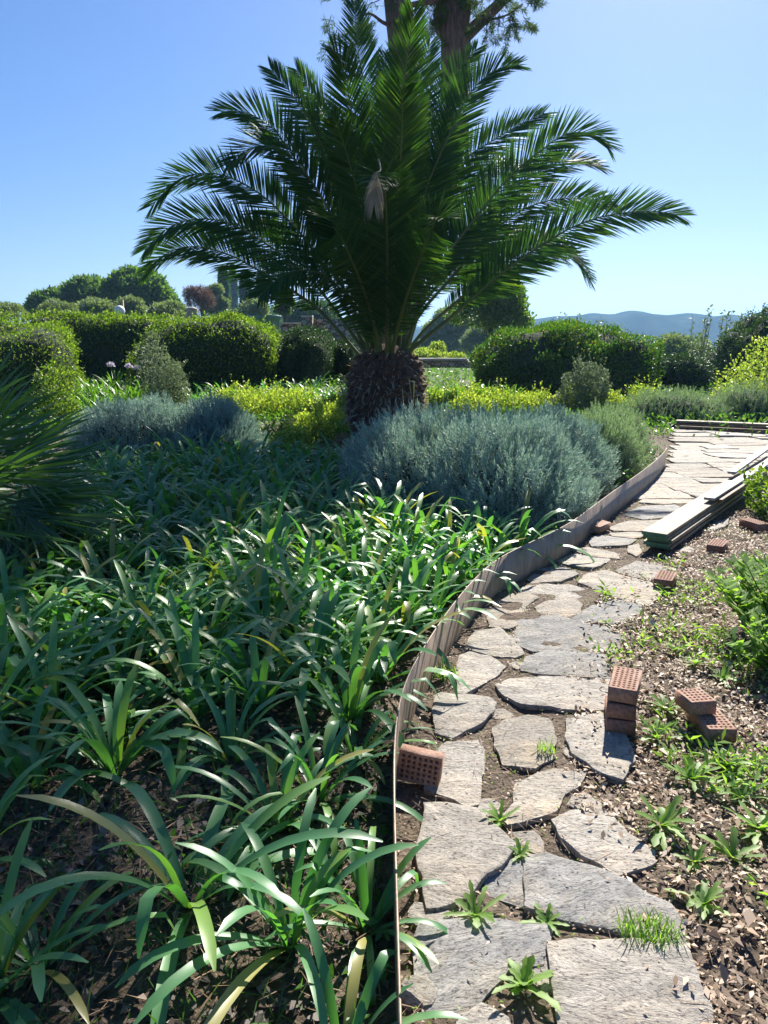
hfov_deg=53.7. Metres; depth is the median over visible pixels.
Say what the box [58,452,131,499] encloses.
agapanthus
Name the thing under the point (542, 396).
leafy plant
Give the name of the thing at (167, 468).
agapanthus
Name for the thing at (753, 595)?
leafy shrub
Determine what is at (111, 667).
agapanthus
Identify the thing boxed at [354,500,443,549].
agapanthus
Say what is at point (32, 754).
agapanthus
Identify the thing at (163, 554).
agapanthus
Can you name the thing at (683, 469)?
paving stone
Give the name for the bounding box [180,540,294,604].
agapanthus
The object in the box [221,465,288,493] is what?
agapanthus
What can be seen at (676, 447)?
paving stone
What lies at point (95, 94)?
sky
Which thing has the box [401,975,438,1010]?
stone chip
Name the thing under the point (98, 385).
strap leaf plant
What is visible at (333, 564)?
agapanthus
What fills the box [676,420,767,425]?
board
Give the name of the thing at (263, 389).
leafy plant
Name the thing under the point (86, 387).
strap leaf plant
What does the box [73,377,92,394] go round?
strap leaf plant
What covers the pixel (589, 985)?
paving stone
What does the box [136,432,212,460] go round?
agapanthus
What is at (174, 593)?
agapanthus
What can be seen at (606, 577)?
paving stone
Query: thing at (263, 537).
agapanthus
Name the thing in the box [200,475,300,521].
agapanthus
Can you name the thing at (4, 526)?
agapanthus
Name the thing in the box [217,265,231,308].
cypress tree
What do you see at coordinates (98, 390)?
strap leaf plant
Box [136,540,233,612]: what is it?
agapanthus
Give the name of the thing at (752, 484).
shrub
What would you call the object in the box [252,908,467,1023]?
agapanthus
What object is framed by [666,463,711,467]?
paving stone
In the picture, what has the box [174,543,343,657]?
agapanthus
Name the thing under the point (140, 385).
strap leaf plant
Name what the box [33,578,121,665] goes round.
agapanthus
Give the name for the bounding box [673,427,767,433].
board
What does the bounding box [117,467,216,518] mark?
agapanthus
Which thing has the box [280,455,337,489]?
agapanthus
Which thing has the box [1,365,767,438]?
ground herbs
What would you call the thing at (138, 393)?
strap leaf plant
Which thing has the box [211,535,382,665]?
agapanthus
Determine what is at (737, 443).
paving stone
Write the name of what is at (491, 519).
agapanthus
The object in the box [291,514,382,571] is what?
agapanthus
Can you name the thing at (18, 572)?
agapanthus
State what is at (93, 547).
agapanthus
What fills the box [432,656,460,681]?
grass tuft
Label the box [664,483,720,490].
paving stone
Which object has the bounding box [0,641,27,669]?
agapanthus
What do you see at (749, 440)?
paving stone
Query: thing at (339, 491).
agapanthus
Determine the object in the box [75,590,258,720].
agapanthus
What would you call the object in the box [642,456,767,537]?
board
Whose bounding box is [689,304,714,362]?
sapling
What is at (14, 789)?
agapanthus
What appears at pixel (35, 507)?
fan palm
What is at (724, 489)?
board
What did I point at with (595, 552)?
paving stone
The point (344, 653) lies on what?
agapanthus
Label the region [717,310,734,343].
sapling
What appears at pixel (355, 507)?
agapanthus
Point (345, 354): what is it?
hedge bush
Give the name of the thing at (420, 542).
agapanthus
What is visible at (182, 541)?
agapanthus
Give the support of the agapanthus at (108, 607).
on the ground
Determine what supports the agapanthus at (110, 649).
on the ground
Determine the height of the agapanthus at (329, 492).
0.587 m
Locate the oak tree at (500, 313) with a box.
[442,267,536,345]
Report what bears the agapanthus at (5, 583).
on the ground
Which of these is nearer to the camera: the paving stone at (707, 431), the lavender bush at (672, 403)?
the paving stone at (707, 431)
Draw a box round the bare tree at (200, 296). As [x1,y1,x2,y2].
[181,284,215,316]
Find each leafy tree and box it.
[199,283,231,316]
[233,298,270,318]
[273,291,295,321]
[282,298,340,321]
[417,306,473,357]
[458,325,503,355]
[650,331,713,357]
[731,313,756,332]
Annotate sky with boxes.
[0,0,767,325]
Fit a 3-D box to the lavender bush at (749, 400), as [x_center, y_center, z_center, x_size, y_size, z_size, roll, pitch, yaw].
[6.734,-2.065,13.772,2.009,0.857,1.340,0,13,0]
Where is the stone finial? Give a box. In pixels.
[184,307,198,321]
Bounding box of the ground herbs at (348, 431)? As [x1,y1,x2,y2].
[0,416,672,486]
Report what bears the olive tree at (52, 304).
on the ground
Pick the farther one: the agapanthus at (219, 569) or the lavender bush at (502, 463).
the lavender bush at (502, 463)
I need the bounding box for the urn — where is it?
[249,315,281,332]
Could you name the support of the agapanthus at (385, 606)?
on the ground
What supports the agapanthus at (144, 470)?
on the ground
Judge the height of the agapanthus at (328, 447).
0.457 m
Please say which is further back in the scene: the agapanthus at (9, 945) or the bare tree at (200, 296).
the bare tree at (200, 296)
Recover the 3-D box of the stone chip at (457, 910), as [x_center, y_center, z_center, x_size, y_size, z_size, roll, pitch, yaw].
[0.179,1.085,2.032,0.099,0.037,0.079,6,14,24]
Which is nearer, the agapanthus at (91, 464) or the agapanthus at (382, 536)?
the agapanthus at (382, 536)
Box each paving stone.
[412,918,552,1015]
[415,802,515,911]
[423,740,484,806]
[431,692,496,740]
[456,651,506,693]
[456,1002,510,1023]
[466,627,523,658]
[484,859,524,909]
[486,593,539,630]
[492,715,556,772]
[495,676,608,712]
[502,768,585,829]
[512,830,543,853]
[514,613,627,653]
[517,584,584,599]
[519,651,610,678]
[521,852,686,943]
[526,564,578,583]
[534,599,582,616]
[546,937,713,1023]
[551,807,655,877]
[556,554,609,570]
[565,713,635,785]
[571,600,642,625]
[572,547,619,559]
[577,570,661,606]
[588,535,636,547]
[609,520,658,531]
[610,532,642,538]
[615,561,671,580]
[623,504,680,519]
[627,544,641,557]
[632,491,694,500]
[639,499,693,504]
[643,484,673,490]
[651,477,701,483]
[656,472,683,477]
[662,467,720,471]
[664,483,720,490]
[666,437,724,439]
[666,457,726,463]
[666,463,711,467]
[667,453,711,457]
[668,439,727,442]
[668,450,706,452]
[669,445,704,449]
[670,433,716,436]
[671,429,704,432]
[674,443,712,446]
[674,471,733,477]
[678,546,693,551]
[680,489,751,498]
[691,477,728,483]
[700,430,737,432]
[701,445,738,448]
[701,449,757,453]
[703,452,765,458]
[707,462,746,467]
[707,518,728,532]
[709,432,767,437]
[709,442,765,445]
[718,437,760,439]
[718,468,745,471]
[721,458,757,462]
[723,439,767,441]
[733,445,764,449]
[751,436,767,439]
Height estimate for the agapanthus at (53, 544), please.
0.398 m
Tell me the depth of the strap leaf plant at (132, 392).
14.62 m
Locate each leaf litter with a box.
[0,523,467,1023]
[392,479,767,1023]
[562,510,767,1023]
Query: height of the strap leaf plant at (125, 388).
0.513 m
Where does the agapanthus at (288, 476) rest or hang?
on the ground
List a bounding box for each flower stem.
[106,362,114,378]
[125,363,133,377]
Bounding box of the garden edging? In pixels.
[393,448,666,1023]
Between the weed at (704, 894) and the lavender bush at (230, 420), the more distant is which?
the lavender bush at (230, 420)
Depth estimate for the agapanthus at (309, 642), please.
3.71 m
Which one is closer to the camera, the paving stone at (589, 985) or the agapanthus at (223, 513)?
the paving stone at (589, 985)
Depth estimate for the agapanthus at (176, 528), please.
5.41 m
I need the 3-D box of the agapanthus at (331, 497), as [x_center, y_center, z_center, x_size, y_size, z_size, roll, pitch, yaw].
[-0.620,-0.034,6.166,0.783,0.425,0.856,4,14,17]
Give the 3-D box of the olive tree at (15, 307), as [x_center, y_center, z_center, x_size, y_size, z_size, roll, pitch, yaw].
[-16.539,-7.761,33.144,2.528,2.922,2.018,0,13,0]
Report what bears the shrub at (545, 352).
on the ground
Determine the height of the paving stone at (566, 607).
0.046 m
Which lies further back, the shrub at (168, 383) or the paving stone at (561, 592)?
the shrub at (168, 383)
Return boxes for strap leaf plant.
[70,376,113,400]
[71,386,95,405]
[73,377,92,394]
[76,397,94,411]
[77,381,102,395]
[79,391,108,409]
[81,379,122,400]
[86,381,116,401]
[87,391,110,402]
[95,369,127,390]
[95,386,134,400]
[98,384,125,398]
[102,390,128,401]
[104,385,138,396]
[107,382,142,398]
[111,391,132,404]
[121,387,141,398]
[122,375,143,390]
[130,377,153,394]
[130,388,146,399]
[187,383,216,402]
[191,373,217,393]
[194,383,219,395]
[205,378,233,391]
[260,380,281,388]
[279,379,309,394]
[293,382,322,399]
[300,372,331,390]
[303,387,344,402]
[423,382,455,401]
[444,385,463,398]
[448,382,469,397]
[463,383,494,400]
[474,379,504,396]
[488,384,523,399]
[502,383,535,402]
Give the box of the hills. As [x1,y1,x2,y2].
[412,311,748,346]
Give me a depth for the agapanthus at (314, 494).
5.86 m
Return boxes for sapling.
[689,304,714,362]
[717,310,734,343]
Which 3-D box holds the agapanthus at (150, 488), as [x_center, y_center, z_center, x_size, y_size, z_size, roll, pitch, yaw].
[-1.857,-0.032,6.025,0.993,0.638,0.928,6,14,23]
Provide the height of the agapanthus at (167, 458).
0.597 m
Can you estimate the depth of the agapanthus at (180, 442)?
8.37 m
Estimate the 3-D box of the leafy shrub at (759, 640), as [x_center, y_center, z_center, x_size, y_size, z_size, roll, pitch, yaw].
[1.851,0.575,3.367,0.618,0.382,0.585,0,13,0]
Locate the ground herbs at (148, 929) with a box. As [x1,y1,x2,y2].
[0,680,408,1023]
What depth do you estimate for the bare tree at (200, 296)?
45.88 m
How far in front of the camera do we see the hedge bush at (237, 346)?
16.92 m
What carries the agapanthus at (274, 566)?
on the ground
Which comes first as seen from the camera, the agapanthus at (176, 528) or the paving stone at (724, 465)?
the agapanthus at (176, 528)
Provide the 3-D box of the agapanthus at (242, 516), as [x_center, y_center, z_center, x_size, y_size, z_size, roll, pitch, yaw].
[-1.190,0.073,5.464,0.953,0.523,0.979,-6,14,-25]
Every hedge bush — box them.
[0,308,92,414]
[122,308,282,391]
[272,322,336,387]
[332,334,358,382]
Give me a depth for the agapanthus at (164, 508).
5.77 m
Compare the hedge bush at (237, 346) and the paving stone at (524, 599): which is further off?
the hedge bush at (237, 346)
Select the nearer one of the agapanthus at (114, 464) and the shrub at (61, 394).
the agapanthus at (114, 464)
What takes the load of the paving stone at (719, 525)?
on the ground
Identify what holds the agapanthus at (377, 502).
on the ground
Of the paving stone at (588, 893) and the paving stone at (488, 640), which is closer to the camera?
the paving stone at (588, 893)
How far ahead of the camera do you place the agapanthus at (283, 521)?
5.09 m
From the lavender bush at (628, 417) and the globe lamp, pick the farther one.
the globe lamp
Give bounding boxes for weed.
[432,668,451,679]
[443,880,506,927]
[481,799,519,826]
[491,955,560,1010]
[509,837,535,860]
[518,902,569,936]
[635,794,695,850]
[640,719,682,740]
[645,694,677,713]
[663,878,729,919]
[664,641,688,650]
[664,756,730,791]
[673,844,715,872]
[679,657,711,665]
[696,747,757,765]
[696,825,766,878]
[708,661,739,688]
[716,771,767,813]
[724,800,767,843]
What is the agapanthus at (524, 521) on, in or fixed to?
on the ground
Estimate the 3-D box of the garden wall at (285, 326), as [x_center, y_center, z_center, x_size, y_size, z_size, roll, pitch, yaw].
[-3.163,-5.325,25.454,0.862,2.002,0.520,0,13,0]
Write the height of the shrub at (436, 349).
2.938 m
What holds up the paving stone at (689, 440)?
on the ground
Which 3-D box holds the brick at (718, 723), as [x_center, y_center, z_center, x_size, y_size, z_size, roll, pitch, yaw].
[1.272,0.820,2.956,0.108,0.058,0.210,0,13,0]
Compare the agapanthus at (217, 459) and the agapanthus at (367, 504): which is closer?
the agapanthus at (367, 504)
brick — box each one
[397,744,444,786]
[591,519,610,533]
[604,695,635,735]
[606,681,636,720]
[607,666,641,704]
[653,570,676,589]
[674,688,716,715]
[686,707,736,742]
[706,538,728,553]
[739,518,767,530]
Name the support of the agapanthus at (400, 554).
on the ground
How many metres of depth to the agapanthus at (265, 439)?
8.78 m
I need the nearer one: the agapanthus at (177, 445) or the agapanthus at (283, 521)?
the agapanthus at (283, 521)
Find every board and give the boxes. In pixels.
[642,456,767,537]
[643,472,766,540]
[643,476,767,547]
[646,477,767,549]
[647,474,767,543]
[670,422,767,428]
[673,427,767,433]
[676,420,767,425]
[680,425,767,431]
[704,461,767,500]
[710,471,766,501]
[728,445,767,473]
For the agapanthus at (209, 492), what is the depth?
6.23 m
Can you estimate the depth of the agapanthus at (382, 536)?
4.94 m
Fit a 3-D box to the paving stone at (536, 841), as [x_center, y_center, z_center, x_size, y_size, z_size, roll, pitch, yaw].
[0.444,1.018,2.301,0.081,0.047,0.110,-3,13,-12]
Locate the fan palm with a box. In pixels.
[0,344,143,585]
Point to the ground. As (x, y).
(516, 1006)
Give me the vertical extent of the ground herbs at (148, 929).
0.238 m
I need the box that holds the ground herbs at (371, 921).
[0,475,441,1023]
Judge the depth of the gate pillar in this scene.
23.66 m
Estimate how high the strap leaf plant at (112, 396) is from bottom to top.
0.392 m
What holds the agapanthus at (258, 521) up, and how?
on the ground
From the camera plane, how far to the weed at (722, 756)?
2.71 m
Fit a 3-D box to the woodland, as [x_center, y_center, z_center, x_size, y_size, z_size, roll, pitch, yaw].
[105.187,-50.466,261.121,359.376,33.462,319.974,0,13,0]
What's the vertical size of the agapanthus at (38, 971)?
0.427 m
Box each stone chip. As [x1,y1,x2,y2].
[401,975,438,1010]
[407,902,450,928]
[450,907,467,917]
[477,803,491,817]
[480,798,499,818]
[491,708,512,719]
[509,635,519,642]
[509,661,522,669]
[511,837,532,858]
[531,957,551,994]
[563,746,571,758]
[567,793,602,808]
[594,677,609,682]
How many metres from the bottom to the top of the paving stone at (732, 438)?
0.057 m
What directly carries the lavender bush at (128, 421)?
on the ground
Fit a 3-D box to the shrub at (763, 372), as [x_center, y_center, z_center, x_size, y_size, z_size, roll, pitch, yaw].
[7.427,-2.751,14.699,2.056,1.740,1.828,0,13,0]
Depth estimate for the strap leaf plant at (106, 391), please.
14.79 m
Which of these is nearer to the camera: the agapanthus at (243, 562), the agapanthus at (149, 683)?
the agapanthus at (149, 683)
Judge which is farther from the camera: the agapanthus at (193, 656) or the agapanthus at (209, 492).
the agapanthus at (209, 492)
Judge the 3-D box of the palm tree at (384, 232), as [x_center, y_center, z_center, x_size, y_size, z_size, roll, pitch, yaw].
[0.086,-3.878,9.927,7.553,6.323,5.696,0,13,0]
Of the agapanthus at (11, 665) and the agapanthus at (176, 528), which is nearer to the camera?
the agapanthus at (11, 665)
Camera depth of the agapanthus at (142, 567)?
4.83 m
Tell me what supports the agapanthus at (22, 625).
on the ground
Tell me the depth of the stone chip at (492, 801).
2.50 m
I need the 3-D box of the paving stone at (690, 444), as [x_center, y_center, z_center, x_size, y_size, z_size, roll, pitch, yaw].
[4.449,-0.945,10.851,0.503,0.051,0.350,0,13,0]
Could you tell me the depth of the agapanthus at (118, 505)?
5.65 m
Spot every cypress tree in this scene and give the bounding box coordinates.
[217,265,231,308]
[228,264,238,313]
[237,271,251,308]
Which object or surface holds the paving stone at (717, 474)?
on the ground
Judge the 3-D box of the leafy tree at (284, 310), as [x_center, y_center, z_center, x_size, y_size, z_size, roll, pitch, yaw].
[-5.114,-9.774,38.878,1.120,4.465,1.135,11,17,40]
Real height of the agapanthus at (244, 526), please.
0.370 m
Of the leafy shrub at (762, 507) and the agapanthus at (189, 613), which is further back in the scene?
the leafy shrub at (762, 507)
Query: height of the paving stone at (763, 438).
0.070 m
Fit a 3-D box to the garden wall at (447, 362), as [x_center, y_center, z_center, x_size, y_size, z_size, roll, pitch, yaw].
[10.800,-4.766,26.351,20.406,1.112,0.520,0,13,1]
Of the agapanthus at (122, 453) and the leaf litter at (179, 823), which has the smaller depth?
the leaf litter at (179, 823)
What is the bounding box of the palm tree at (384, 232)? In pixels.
[129,0,695,435]
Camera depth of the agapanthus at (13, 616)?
3.58 m
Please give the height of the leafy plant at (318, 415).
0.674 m
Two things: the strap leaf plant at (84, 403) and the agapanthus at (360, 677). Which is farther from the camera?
the strap leaf plant at (84, 403)
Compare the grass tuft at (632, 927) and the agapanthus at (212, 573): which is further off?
the agapanthus at (212, 573)
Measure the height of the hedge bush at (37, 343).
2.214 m
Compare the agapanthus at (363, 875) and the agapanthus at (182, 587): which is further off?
the agapanthus at (182, 587)
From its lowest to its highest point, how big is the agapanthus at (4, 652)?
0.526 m
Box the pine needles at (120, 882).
[0,604,467,1023]
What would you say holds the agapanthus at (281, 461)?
on the ground
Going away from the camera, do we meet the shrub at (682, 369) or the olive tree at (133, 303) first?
the shrub at (682, 369)
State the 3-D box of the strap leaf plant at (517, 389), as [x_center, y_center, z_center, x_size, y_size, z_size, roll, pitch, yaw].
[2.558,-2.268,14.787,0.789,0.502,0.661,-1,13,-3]
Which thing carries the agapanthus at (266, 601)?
on the ground
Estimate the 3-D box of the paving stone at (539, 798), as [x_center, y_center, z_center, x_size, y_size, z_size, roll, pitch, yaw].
[0.519,0.961,2.556,0.182,0.045,0.442,10,16,36]
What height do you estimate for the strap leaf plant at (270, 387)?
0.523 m
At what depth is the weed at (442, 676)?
3.40 m
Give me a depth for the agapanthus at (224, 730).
2.75 m
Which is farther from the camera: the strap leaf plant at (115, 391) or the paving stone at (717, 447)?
the strap leaf plant at (115, 391)
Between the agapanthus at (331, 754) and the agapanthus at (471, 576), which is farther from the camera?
the agapanthus at (471, 576)
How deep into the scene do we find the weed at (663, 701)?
3.13 m
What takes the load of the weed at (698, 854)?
on the ground
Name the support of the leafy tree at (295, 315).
on the ground
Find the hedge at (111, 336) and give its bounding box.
[12,303,170,379]
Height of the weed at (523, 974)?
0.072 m
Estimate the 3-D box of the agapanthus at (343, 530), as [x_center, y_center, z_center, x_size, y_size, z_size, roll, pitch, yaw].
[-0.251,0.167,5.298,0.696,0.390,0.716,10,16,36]
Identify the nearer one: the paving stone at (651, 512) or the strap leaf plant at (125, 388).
the paving stone at (651, 512)
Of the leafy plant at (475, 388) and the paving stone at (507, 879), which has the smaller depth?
the paving stone at (507, 879)
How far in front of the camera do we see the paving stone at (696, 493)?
7.40 m
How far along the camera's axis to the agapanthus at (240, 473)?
7.54 m
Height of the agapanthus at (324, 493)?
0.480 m
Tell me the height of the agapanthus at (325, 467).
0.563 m
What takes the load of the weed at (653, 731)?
on the ground
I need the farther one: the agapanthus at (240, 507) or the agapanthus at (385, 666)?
the agapanthus at (240, 507)
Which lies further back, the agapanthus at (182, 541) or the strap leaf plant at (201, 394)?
the strap leaf plant at (201, 394)
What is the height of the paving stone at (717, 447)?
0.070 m
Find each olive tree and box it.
[0,301,27,321]
[35,297,78,316]
[75,295,113,314]
[112,293,149,319]
[143,299,186,322]
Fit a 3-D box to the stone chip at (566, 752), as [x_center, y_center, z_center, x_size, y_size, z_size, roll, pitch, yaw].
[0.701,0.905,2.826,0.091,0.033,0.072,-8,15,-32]
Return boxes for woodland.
[237,306,346,321]
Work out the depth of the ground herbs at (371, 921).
2.20 m
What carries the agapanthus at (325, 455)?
on the ground
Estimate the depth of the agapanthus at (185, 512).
6.53 m
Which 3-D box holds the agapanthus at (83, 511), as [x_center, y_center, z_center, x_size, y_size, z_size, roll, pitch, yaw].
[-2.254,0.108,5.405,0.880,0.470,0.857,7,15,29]
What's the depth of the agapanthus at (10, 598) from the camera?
3.72 m
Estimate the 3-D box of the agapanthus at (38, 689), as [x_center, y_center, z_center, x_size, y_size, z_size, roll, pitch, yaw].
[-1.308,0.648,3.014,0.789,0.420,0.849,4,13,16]
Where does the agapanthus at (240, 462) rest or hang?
on the ground
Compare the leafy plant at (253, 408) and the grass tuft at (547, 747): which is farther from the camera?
the leafy plant at (253, 408)
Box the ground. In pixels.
[0,368,767,1023]
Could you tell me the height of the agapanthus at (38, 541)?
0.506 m
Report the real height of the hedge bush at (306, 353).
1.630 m
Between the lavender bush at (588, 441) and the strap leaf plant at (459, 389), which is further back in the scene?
the strap leaf plant at (459, 389)
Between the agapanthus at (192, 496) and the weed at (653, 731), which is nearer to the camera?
the weed at (653, 731)
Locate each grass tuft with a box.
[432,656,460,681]
[532,735,559,753]
[613,903,687,947]
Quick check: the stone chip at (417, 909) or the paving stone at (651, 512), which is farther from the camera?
the paving stone at (651, 512)
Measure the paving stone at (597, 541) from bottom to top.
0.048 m
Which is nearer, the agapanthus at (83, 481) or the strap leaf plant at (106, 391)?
the agapanthus at (83, 481)
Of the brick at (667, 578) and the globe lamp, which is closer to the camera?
the brick at (667, 578)
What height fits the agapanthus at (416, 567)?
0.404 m
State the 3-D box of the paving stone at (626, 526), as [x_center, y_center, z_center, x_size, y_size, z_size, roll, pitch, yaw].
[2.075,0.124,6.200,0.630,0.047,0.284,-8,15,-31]
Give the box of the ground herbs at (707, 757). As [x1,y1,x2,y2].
[592,569,767,814]
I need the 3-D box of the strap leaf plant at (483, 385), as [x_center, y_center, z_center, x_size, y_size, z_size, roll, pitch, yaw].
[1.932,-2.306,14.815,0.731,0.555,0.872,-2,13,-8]
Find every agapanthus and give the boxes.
[0,479,36,527]
[0,490,80,525]
[0,493,32,538]
[0,508,84,553]
[0,535,109,589]
[0,542,79,597]
[0,549,72,590]
[0,549,92,665]
[0,554,121,635]
[0,559,83,615]
[0,591,77,669]
[0,593,115,712]
[0,615,152,735]
[0,639,85,788]
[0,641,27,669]
[0,642,103,783]
[0,665,238,810]
[0,684,128,821]
[0,755,54,901]
[0,776,382,1023]
[0,818,113,1023]
[0,871,175,1023]
[1,464,111,512]
[1,576,64,647]
[2,605,145,694]
[4,565,122,686]
[6,614,24,629]
[8,475,124,530]
[9,502,129,560]
[9,513,104,568]
[9,547,111,596]
[10,532,176,622]
[25,472,109,496]
[28,530,122,592]
[28,598,175,721]
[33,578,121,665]
[36,553,223,650]
[38,598,191,668]
[39,553,162,627]
[40,517,173,586]
[46,529,157,574]
[53,639,201,747]
[55,436,139,478]
[55,456,117,481]
[55,510,154,554]
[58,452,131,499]
[58,488,155,533]
[62,451,127,491]
[65,460,148,503]
[70,480,181,537]
[71,507,188,570]
[72,444,148,472]
[72,562,214,640]
[73,443,162,488]
[73,607,310,776]
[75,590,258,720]
[77,470,133,510]
[77,578,246,702]
[78,548,198,600]
[79,438,169,489]
[91,476,147,511]
[92,477,171,537]
[96,525,195,592]
[99,448,195,506]
[103,489,196,547]
[104,561,274,665]
[106,456,194,489]
[109,447,171,473]
[110,483,212,535]
[111,546,222,612]
[112,455,185,481]
[114,507,233,570]
[115,467,195,536]
[115,787,418,1023]
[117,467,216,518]
[120,560,263,620]
[120,583,277,667]
[123,438,164,468]
[127,442,173,462]
[127,474,204,514]
[130,525,263,580]
[131,498,216,567]
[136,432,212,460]
[136,445,195,482]
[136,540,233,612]
[139,575,250,637]
[143,677,311,797]
[145,475,256,530]
[146,426,208,461]
[146,524,240,573]
[147,451,224,487]
[148,439,221,475]
[148,442,206,479]
[150,596,331,724]
[158,493,274,568]
[159,487,252,536]
[161,732,377,900]
[164,434,239,487]
[166,516,287,585]
[167,428,237,457]
[167,471,226,513]
[169,450,238,483]
[171,525,287,584]
[173,482,282,535]
[174,431,244,467]
[174,496,290,563]
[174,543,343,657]
[175,463,244,501]
[175,522,263,570]
[178,452,240,499]
[178,626,339,716]
[180,462,277,509]
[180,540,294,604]
[182,486,300,545]
[183,441,266,483]
[184,529,342,608]
[189,441,244,474]
[192,506,327,572]
[194,488,299,554]
[198,440,268,476]
[199,563,348,673]
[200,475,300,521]
[202,454,270,487]
[205,452,286,482]
[205,481,302,528]
[205,532,327,591]
[210,435,262,468]
[211,438,261,477]
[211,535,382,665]
[212,589,403,724]
[213,478,343,560]
[215,512,345,578]
[216,572,362,664]
[219,460,325,514]
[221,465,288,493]
[223,695,423,874]
[234,442,298,469]
[235,462,316,492]
[237,431,290,460]
[241,601,438,754]
[243,447,323,486]
[245,450,296,470]
[247,472,305,507]
[247,479,351,548]
[249,438,330,472]
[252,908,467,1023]
[256,563,425,666]
[258,479,347,529]
[259,470,343,509]
[259,596,420,704]
[262,543,377,620]
[264,445,338,478]
[264,817,447,1005]
[270,492,350,554]
[273,438,332,459]
[275,457,341,498]
[279,512,383,564]
[280,447,326,480]
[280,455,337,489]
[280,525,368,579]
[281,524,389,586]
[282,462,366,521]
[288,441,349,485]
[291,512,430,578]
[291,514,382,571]
[293,457,347,491]
[293,471,375,542]
[293,673,437,784]
[295,601,470,727]
[296,536,424,634]
[299,443,340,488]
[299,493,390,535]
[301,470,374,505]
[303,566,450,670]
[304,430,358,467]
[304,486,404,544]
[306,442,350,469]
[308,508,401,545]
[310,453,348,476]
[318,476,405,516]
[324,510,438,588]
[324,538,447,620]
[329,480,440,542]
[339,555,472,637]
[343,477,456,526]
[347,493,466,565]
[347,529,454,590]
[348,545,497,617]
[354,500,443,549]
[359,530,484,580]
[366,507,477,573]
[371,494,487,544]
[374,540,500,637]
[392,537,516,600]
[400,498,500,556]
[404,507,495,564]
[414,529,537,596]
[441,501,529,554]
[450,521,544,592]
[460,485,594,568]
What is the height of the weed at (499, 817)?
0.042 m
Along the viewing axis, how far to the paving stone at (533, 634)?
3.91 m
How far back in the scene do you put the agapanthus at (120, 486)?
6.59 m
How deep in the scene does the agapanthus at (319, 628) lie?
3.35 m
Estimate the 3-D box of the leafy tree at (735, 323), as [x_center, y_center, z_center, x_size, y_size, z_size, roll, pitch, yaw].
[14.408,-5.763,29.257,2.876,3.765,2.591,0,13,0]
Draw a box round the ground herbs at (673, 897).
[398,503,767,1023]
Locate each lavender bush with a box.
[62,389,188,462]
[150,389,270,456]
[331,381,477,524]
[407,387,604,545]
[497,397,621,495]
[566,407,654,482]
[574,397,658,460]
[609,384,736,423]
[707,375,767,419]
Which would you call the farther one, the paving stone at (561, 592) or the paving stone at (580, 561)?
the paving stone at (580, 561)
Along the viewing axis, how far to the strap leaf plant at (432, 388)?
14.54 m
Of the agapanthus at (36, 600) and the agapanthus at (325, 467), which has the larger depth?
the agapanthus at (325, 467)
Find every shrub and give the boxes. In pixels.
[28,352,82,423]
[135,325,193,407]
[413,340,466,357]
[466,312,668,400]
[554,348,621,414]
[655,349,719,391]
[699,303,767,389]
[700,548,767,633]
[708,327,767,400]
[724,605,767,671]
[736,462,767,518]
[751,490,767,521]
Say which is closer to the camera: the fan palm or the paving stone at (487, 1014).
the paving stone at (487, 1014)
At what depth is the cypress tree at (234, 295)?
143.78 m
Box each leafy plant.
[201,373,254,406]
[233,385,290,419]
[235,378,308,409]
[252,375,321,414]
[265,412,318,456]
[280,399,339,441]
[293,390,347,429]
[320,386,346,413]
[423,377,465,409]
[431,375,486,404]
[445,380,497,416]
[464,377,522,406]
[479,385,539,414]
[513,380,564,410]
[559,377,609,414]
[595,388,639,412]
[624,374,666,403]
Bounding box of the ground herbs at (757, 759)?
[588,551,767,908]
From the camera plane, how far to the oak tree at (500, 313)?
30.08 m
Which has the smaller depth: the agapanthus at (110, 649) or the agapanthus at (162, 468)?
the agapanthus at (110, 649)
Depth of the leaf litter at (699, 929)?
2.66 m
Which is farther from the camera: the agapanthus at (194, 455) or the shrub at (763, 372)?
the shrub at (763, 372)
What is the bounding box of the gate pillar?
[301,315,312,329]
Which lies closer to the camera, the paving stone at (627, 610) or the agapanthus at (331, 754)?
the agapanthus at (331, 754)
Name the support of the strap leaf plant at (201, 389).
on the ground
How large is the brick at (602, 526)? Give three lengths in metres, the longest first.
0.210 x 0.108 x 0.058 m
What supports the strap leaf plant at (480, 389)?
on the ground
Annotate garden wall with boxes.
[278,322,300,347]
[313,319,362,351]
[418,358,705,367]
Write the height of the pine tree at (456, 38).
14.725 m
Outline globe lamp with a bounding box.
[114,305,124,314]
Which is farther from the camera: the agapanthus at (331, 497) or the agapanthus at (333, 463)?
the agapanthus at (333, 463)
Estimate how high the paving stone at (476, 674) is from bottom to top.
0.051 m
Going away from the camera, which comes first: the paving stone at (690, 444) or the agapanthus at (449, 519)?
the agapanthus at (449, 519)
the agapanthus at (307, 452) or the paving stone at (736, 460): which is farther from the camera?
the paving stone at (736, 460)
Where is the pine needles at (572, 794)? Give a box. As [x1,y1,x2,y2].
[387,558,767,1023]
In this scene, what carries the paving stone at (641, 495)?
on the ground
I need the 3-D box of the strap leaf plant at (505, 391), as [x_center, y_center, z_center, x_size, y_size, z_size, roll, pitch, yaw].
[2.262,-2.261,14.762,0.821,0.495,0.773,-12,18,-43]
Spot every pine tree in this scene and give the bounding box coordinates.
[21,284,69,319]
[56,273,103,304]
[95,264,180,306]
[316,0,481,343]
[407,0,548,335]
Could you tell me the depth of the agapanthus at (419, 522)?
5.23 m
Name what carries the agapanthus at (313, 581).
on the ground

